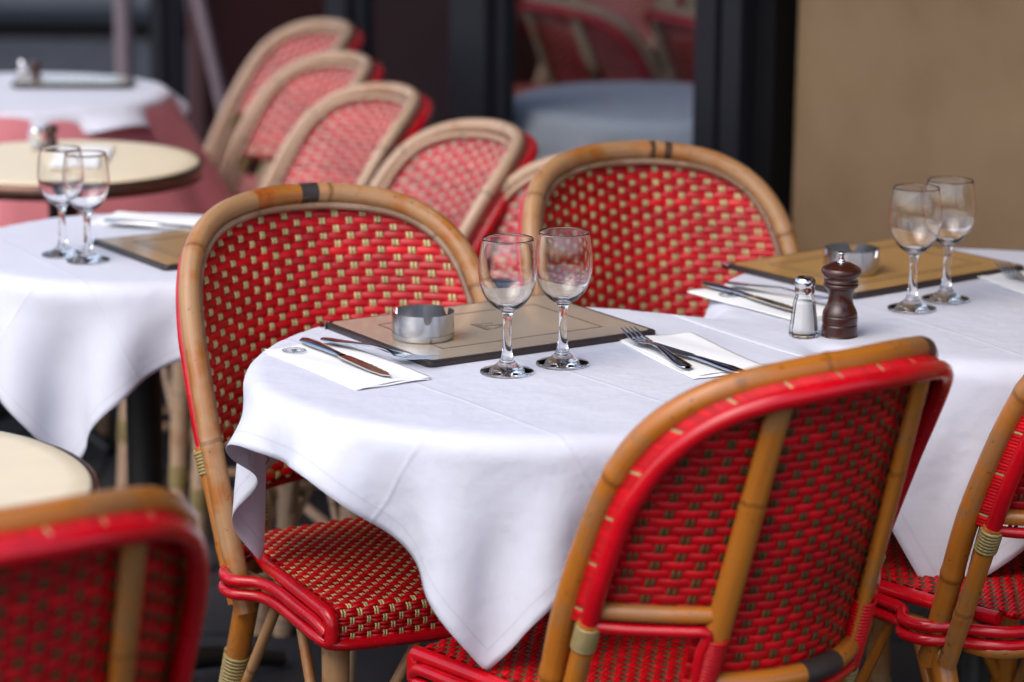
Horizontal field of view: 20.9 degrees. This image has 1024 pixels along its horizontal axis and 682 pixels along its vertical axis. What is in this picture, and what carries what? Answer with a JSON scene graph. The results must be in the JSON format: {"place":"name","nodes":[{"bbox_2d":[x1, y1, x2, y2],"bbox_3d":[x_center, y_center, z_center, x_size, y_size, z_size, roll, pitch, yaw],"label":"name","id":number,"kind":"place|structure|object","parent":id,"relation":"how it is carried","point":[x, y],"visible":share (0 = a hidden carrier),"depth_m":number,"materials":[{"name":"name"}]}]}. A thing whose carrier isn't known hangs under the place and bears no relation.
{"place":"outdoors","nodes":[
{"label":"outdoors","id":0,"kind":"place"},
{"bbox_2d":[0,0,186,6],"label":"pavement","id":1,"kind":"structure","parent":0,"point":[110,3],"depth_m":13.66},
{"bbox_2d":[0,38,1023,681],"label":"ground","id":2,"kind":"structure","parent":0,"point":[98,56],"depth_m":5.46,"materials":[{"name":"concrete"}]},
{"bbox_2d":[0,431,98,506],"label":"cafe table","id":3,"kind":"object","parent":2,"relation":"on","point":[33,470],"visible":0.47,"depth_m":2.99,"materials":[{"name":"beige laminate"}]},
{"bbox_2d":[0,402,118,454],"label":"cafe table","id":4,"kind":"object","parent":2,"relation":"on","point":[101,442],"visible":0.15,"depth_m":5.82,"materials":[{"name":"metal"}]},
{"bbox_2d":[0,89,232,227],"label":"undercloth","id":5,"kind":"object","parent":4,"relation":"on","point":[169,125],"visible":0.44,"depth_m":5.64,"materials":[{"name":"red fabric"}]},
{"bbox_2d":[0,72,189,140],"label":"tablecloth","id":6,"kind":"object","parent":5,"relation":"on","point":[91,110],"visible":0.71,"depth_m":5.67,"materials":[{"name":"white fabric"}]},
{"bbox_2d":[18,60,27,75],"bbox_3d":[-1.053,-0.585,5.967,0.023,0.041,0.023,-8,15,-31],"label":"salt shaker","id":7,"kind":"object","parent":6,"relation":"on","point":[22,69],"visible":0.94,"depth_m":5.96,"materials":[{"name":"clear glass"}]},
{"bbox_2d":[11,76,133,87],"bbox_3d":[-0.936,-0.552,5.903,0.253,0.009,0.123,0,13,-2],"label":"menu folder","id":8,"kind":"object","parent":6,"relation":"on","point":[76,81],"visible":1,"depth_m":5.87,"materials":[{"name":"paper"}]},
{"bbox_2d":[28,61,41,79],"bbox_3d":[-1.015,-0.573,5.906,0.030,0.047,0.030,-8,15,-31],"label":"pepper mill","id":9,"kind":"object","parent":8,"relation":"on","point":[35,68],"visible":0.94,"depth_m":5.90,"materials":[{"name":"brown wood"}]},
{"bbox_2d":[0,6,187,38],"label":"kerb","id":10,"kind":"structure","parent":2,"relation":"on","point":[86,22],"depth_m":12.91,"materials":[{"name":"stone"}]},
{"bbox_2d":[0,140,203,460],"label":"cafe table","id":11,"kind":"object","parent":2,"relation":"on","point":[138,169],"visible":0.38,"depth_m":4.94,"materials":[{"name":"beige laminate"}]},
{"bbox_2d":[30,128,42,150],"bbox_3d":[-0.877,-0.373,5.114,0.023,0.041,0.023,-8,15,-31],"label":"salt shaker","id":12,"kind":"object","parent":11,"relation":"on","point":[36,144],"visible":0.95,"depth_m":5.11,"materials":[{"name":"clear glass"}]},
{"bbox_2d":[42,124,58,145],"bbox_3d":[-0.852,-0.377,5.122,0.030,0.047,0.030,-8,15,-31],"label":"pepper mill","id":13,"kind":"object","parent":11,"relation":"on","point":[50,131],"visible":0.73,"depth_m":5.11,"materials":[{"name":"brown wood"}]},
{"bbox_2d":[79,146,114,159],"bbox_3d":[-0.780,-0.333,5.022,0.105,0.004,0.243,0,13,-4],"label":"paper napkin","id":14,"kind":"object","parent":11,"relation":"on","point":[108,150],"visible":0.21,"depth_m":5.11,"materials":[{"name":"white paper"}]},
{"bbox_2d":[0,486,208,681],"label":"bistro chair","id":15,"kind":"object","parent":2,"relation":"on","point":[110,585],"visible":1,"depth_m":2.39,"materials":[{"name":"red wicker"}]},
{"bbox_2d":[114,0,133,76],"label":"awning post","id":16,"kind":"object","parent":2,"relation":"on","point":[123,31],"visible":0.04,"depth_m":7.73,"materials":[{"name":"grey metal"}]},
{"bbox_2d":[126,370,286,681],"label":"cafe table","id":17,"kind":"object","parent":2,"relation":"on","point":[144,429],"visible":0.25,"depth_m":4.25,"materials":[{"name":"black metal"}]},
{"bbox_2d":[0,213,202,457],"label":"tablecloth","id":18,"kind":"object","parent":17,"relation":"on","point":[84,349],"visible":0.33,"depth_m":3.95,"materials":[{"name":"white fabric"}]},
{"bbox_2d":[37,145,81,258],"bbox_3d":[-0.666,-0.206,4.101,0.069,0.161,0.069,10,16,37],"label":"wine glass","id":19,"kind":"object","parent":18,"relation":"on","point":[50,166],"visible":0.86,"depth_m":4.08,"materials":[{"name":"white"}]},
{"bbox_2d":[62,150,109,264],"bbox_3d":[-0.622,-0.196,4.059,0.069,0.161,0.069,10,16,37],"label":"wine glass","id":20,"kind":"object","parent":18,"relation":"on","point":[85,178],"visible":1,"depth_m":4.03,"materials":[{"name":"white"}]},
{"bbox_2d":[91,229,191,270],"bbox_3d":[-0.425,-0.148,4.199,0.355,0.009,0.243,-8,16,-33],"label":"menu folder","id":21,"kind":"object","parent":18,"relation":"on","point":[161,250],"visible":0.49,"depth_m":4.15,"materials":[{"name":"wood"}]},
{"bbox_2d":[91,211,199,230],"bbox_3d":[-0.543,-0.187,4.372,0.224,0.004,0.109,5,14,17],"label":"paper napkin","id":22,"kind":"object","parent":18,"relation":"on","point":[179,220],"visible":0.56,"depth_m":4.38,"materials":[{"name":"white paper"}]},
{"bbox_2d":[104,218,193,228],"bbox_3d":[-0.532,-0.180,4.303,0.225,0.007,0.021,5,14,20],"label":"table knife","id":23,"kind":"object","parent":22,"relation":"on","point":[125,221],"visible":0.74,"depth_m":4.31,"materials":[{"name":"metal"}]},
{"bbox_2d":[192,0,227,131],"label":"awning strut","id":24,"kind":"object","parent":2,"relation":"on","point":[210,50],"visible":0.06,"depth_m":7.08,"materials":[{"name":"grey paint"}]},
{"bbox_2d":[95,51,384,434],"bbox_3d":[-0.570,-0.181,5.835,0.614,0.828,0.484,-5,14,-23],"label":"bistro chair","id":25,"kind":"object","parent":2,"relation":"on","point":[287,97],"visible":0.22,"depth_m":5.98,"materials":[{"name":"wicker"}]},
{"bbox_2d":[116,82,433,500],"bbox_3d":[-0.455,-0.070,5.358,0.614,0.828,0.484,-5,14,-23],"label":"bistro chair","id":26,"kind":"object","parent":2,"relation":"on","point":[359,134],"visible":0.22,"depth_m":5.46,"materials":[{"name":"wicker"}]},
{"bbox_2d":[205,18,364,194],"bbox_3d":[-0.643,-0.320,6.434,0.614,0.828,0.484,-5,14,-23],"label":"bistro chair","id":27,"kind":"object","parent":2,"relation":"on","point":[273,54],"visible":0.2,"depth_m":6.58,"materials":[{"name":"wicker"}]},
{"bbox_2d":[176,182,486,681],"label":"bistro chair","id":28,"kind":"object","parent":2,"relation":"on","point":[259,270],"visible":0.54,"depth_m":3.73,"materials":[{"name":"red wicker"}]},
{"bbox_2d":[189,118,538,634],"bbox_3d":[-0.259,0.039,4.894,0.614,0.828,0.484,-5,14,-23],"label":"bistro chair","id":29,"kind":"object","parent":2,"relation":"on","point":[456,173],"visible":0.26,"depth_m":4.98,"materials":[{"name":"wicker"}]},
{"bbox_2d":[187,0,545,177],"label":"interior wall","id":30,"kind":"structure","parent":2,"relation":"on","point":[411,43],"depth_m":8.15,"materials":[{"name":"paint"}]},
{"bbox_2d":[272,154,558,681],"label":"bistro chair","id":31,"kind":"object","parent":2,"relation":"on","point":[291,509],"visible":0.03,"depth_m":4.67,"materials":[{"name":"wicker"}]},
{"bbox_2d":[149,0,798,222],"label":"shopfront","id":32,"kind":"object","parent":2,"relation":"on","point":[745,64],"depth_m":5.50,"materials":[{"name":"paint"}]},
{"bbox_2d":[406,336,953,681],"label":"bistro chair","id":33,"kind":"object","parent":2,"relation":"on","point":[737,526],"visible":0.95,"depth_m":2.96,"materials":[{"name":"red wicker"}]},
{"bbox_2d":[517,140,890,681],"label":"bistro chair","id":34,"kind":"object","parent":2,"relation":"on","point":[667,225],"visible":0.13,"depth_m":4.26,"materials":[{"name":"red wicker"}]},
{"bbox_2d":[791,0,1023,251],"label":"stucco wall","id":35,"kind":"structure","parent":2,"relation":"on","point":[890,94],"depth_m":5.13,"materials":[{"name":"beige paint"}]},
{"bbox_2d":[855,375,1023,681],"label":"bistro chair","id":36,"kind":"object","parent":2,"relation":"on","point":[949,629],"visible":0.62,"depth_m":3.41,"materials":[{"name":"red wicker"}]},
{"bbox_2d":[957,621,993,681],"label":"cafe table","id":37,"kind":"object","parent":2,"relation":"on","point":[972,668],"visible":0.09,"depth_m":3.96,"materials":[{"name":"black metal"}]},
{"bbox_2d":[670,248,1023,576],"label":"tablecloth","id":38,"kind":"object","parent":37,"relation":"on","point":[978,338],"visible":0.47,"depth_m":3.54,"materials":[{"name":"white fabric"}]},
{"bbox_2d":[687,284,825,320],"bbox_3d":[0.357,-0.054,3.821,0.115,0.006,0.231,-9,16,-36],"label":"paper napkin","id":39,"kind":"object","parent":38,"relation":"on","point":[741,300],"visible":0.72,"depth_m":3.83,"materials":[{"name":"white paper"}]},
{"bbox_2d":[702,281,792,310],"bbox_3d":[0.333,-0.061,3.817,0.020,0.007,0.225,-8,16,-33],"label":"table knife","id":40,"kind":"object","parent":39,"relation":"on","point":[718,286],"visible":0.88,"depth_m":3.83,"materials":[{"name":"metal"}]},
{"bbox_2d":[726,281,827,299],"bbox_3d":[0.378,-0.070,3.841,0.198,0.010,0.025,12,17,41],"label":"table fork","id":41,"kind":"object","parent":39,"relation":"on","point":[818,297],"visible":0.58,"depth_m":3.85,"materials":[{"name":"metal"}]},
{"bbox_2d":[789,275,817,338],"bbox_3d":[0.382,-0.046,3.620,0.039,0.080,0.037,-8,15,-31],"label":"salt shaker","id":42,"kind":"object","parent":38,"relation":"on","point":[803,323],"visible":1,"depth_m":3.61,"materials":[{"name":"clear glass"}]},
{"bbox_2d":[821,251,861,338],"bbox_3d":[0.429,-0.062,3.620,0.052,0.113,0.052,-8,15,-31],"label":"pepper mill","id":43,"kind":"object","parent":38,"relation":"on","point":[841,275],"visible":1,"depth_m":3.61,"materials":[{"name":"brown wood"}]},
{"bbox_2d":[722,238,1023,298],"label":"menu folder","id":44,"kind":"object","parent":38,"relation":"on","point":[891,276],"visible":0.74,"depth_m":4.03,"materials":[{"name":"wood"}]},
{"bbox_2d":[823,243,879,276],"bbox_3d":[0.489,-0.117,3.993,0.080,0.035,0.080,5,14,17],"label":"ashtray","id":45,"kind":"object","parent":44,"relation":"on","point":[865,258],"visible":0.59,"depth_m":3.97,"materials":[{"name":"metal"}]},
{"bbox_2d":[887,183,942,313],"bbox_3d":[0.547,-0.126,3.773,0.072,0.169,0.072,10,16,37],"label":"wine glass","id":46,"kind":"object","parent":38,"relation":"on","point":[915,216],"visible":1,"depth_m":3.74,"materials":[{"name":"clear glass"}]},
{"bbox_2d":[921,176,975,304],"bbox_3d":[0.603,-0.140,3.835,0.072,0.169,0.072,10,16,37],"label":"wine glass","id":47,"kind":"object","parent":38,"relation":"on","point":[958,195],"visible":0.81,"depth_m":3.81,"materials":[{"name":"clear glass"}]},
{"bbox_2d":[977,271,1023,293],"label":"paper napkin","id":48,"kind":"object","parent":38,"relation":"on","point":[1013,283],"visible":0.91,"depth_m":3.97,"materials":[{"name":"white paper"}]},
{"bbox_2d":[995,262,1023,277],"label":"table fork","id":49,"kind":"object","parent":48,"relation":"on","point":[1015,272],"visible":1,"depth_m":4.00,"materials":[{"name":"metal"}]},
{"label":"interior floor","id":50,"kind":"structure","parent":0,"visible":0},
{"bbox_2d":[516,0,665,86],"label":"bistro chair","id":51,"kind":"object","parent":50,"relation":"on","point":[577,42],"visible":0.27,"depth_m":6.99,"materials":[{"name":"wicker"}]},
{"bbox_2d":[514,0,682,96],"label":"bistro chair","id":52,"kind":"object","parent":50,"relation":"on","point":[630,12],"visible":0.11,"depth_m":8.09,"materials":[{"name":"wicker"}]},
{"bbox_2d":[642,4,694,83],"bbox_3d":[0.623,-0.448,7.034,0.614,0.828,0.484,-7,15,-28],"label":"bistro chair","id":53,"kind":"object","parent":50,"relation":"on","point":[671,28],"visible":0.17,"depth_m":6.86,"materials":[{"name":"wicker"}]},
{"bbox_2d":[655,0,694,82],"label":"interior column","id":54,"kind":"structure","parent":50,"relation":"on","point":[688,4],"depth_m":7.96,"materials":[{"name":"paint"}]},
{"bbox_3d":[0.027,0.392,3.555,0.720,0.733,0.720,0,13,0],"label":"cafe table","id":55,"kind":"object","parent":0,"visible":0},
{"bbox_2d":[226,307,799,669],"bbox_3d":[0.030,0.169,3.505,0.772,0.290,0.772,1,13,0],"label":"tablecloth","id":56,"kind":"object","parent":55,"relation":"on","point":[469,487],"visible":0.59,"depth_m":3.18,"materials":[{"name":"fabric"}]},
{"bbox_2d":[263,341,430,389],"bbox_3d":[-0.207,0.028,3.451,0.110,0.006,0.240,-8,16,-33],"label":"paper napkin","id":57,"kind":"object","parent":56,"relation":"on","point":[332,367],"visible":0.97,"depth_m":3.43,"materials":[{"name":"white paper"}]},
{"bbox_2d":[299,337,390,375],"bbox_3d":[-0.208,0.019,3.460,0.021,0.007,0.225,-7,15,-31],"label":"table knife","id":58,"kind":"object","parent":57,"relation":"on","point":[319,345],"visible":1,"depth_m":3.46,"materials":[{"name":"metal"}]},
{"bbox_2d":[320,337,439,359],"bbox_3d":[-0.169,0.009,3.489,0.198,0.010,0.025,12,17,40],"label":"table fork","id":59,"kind":"object","parent":57,"relation":"on","point":[403,355],"visible":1,"depth_m":3.48,"materials":[{"name":"metal"}]},
{"bbox_2d":[320,295,655,367],"bbox_3d":[-0.031,-0.016,3.642,0.355,0.009,0.271,-8,15,-32],"label":"menu folder","id":60,"kind":"object","parent":56,"relation":"on","point":[478,331],"visible":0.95,"depth_m":3.61,"materials":[{"name":"leather"}]},
{"bbox_2d":[392,304,453,343],"bbox_3d":[-0.114,-0.022,3.566,0.080,0.035,0.080,-8,15,-31],"label":"ashtray","id":61,"kind":"object","parent":60,"relation":"on","point":[422,323],"visible":1,"depth_m":3.54,"materials":[{"name":"metal"}]},
{"bbox_2d":[478,233,536,378],"bbox_3d":[-0.005,-0.043,3.403,0.072,0.169,0.072,-8,15,-31],"label":"wine glass","id":62,"kind":"object","parent":56,"relation":"on","point":[507,269],"visible":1,"depth_m":3.37,"materials":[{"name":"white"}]},
{"bbox_2d":[536,227,592,370],"bbox_3d":[0.064,-0.053,3.447,0.072,0.169,0.072,10,16,37],"label":"wine glass","id":63,"kind":"object","parent":56,"relation":"on","point":[564,255],"visible":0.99,"depth_m":3.42,"materials":[{"name":"clear glass"}]},
{"bbox_2d":[618,332,761,378],"bbox_3d":[0.228,0.018,3.515,0.114,0.004,0.224,-5,14,-24],"label":"paper napkin","id":64,"kind":"object","parent":56,"relation":"on","point":[694,343],"visible":0.77,"depth_m":3.52,"materials":[{"name":"white paper"}]},
{"bbox_2d":[620,326,691,367],"bbox_3d":[0.183,0.008,3.512,0.024,0.010,0.198,-4,14,-19],"label":"table fork","id":65,"kind":"object","parent":64,"relation":"on","point":[676,360],"visible":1,"depth_m":3.50,"materials":[{"name":"metal"}]},
{"bbox_2d":[633,338,742,372],"bbox_3d":[0.221,0.017,3.485,0.021,0.007,0.225,-8,16,-33],"label":"table knife","id":66,"kind":"object","parent":64,"relation":"on","point":[724,366],"visible":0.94,"depth_m":3.45,"materials":[{"name":"metal"}]},
{"bbox_3d":[0.326,-0.249,6.579,0.668,0.628,0.668,0,13,0],"label":"cafe table","id":67,"kind":"object","parent":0,"visible":0},
{"bbox_2d":[514,81,692,160],"bbox_3d":[0.331,-0.362,6.549,0.786,0.417,0.770,1,13,0],"label":"tablecloth","id":68,"kind":"object","parent":67,"relation":"on","point":[555,120],"visible":0.34,"depth_m":6.31,"materials":[{"name":"white fabric"}]}
]}

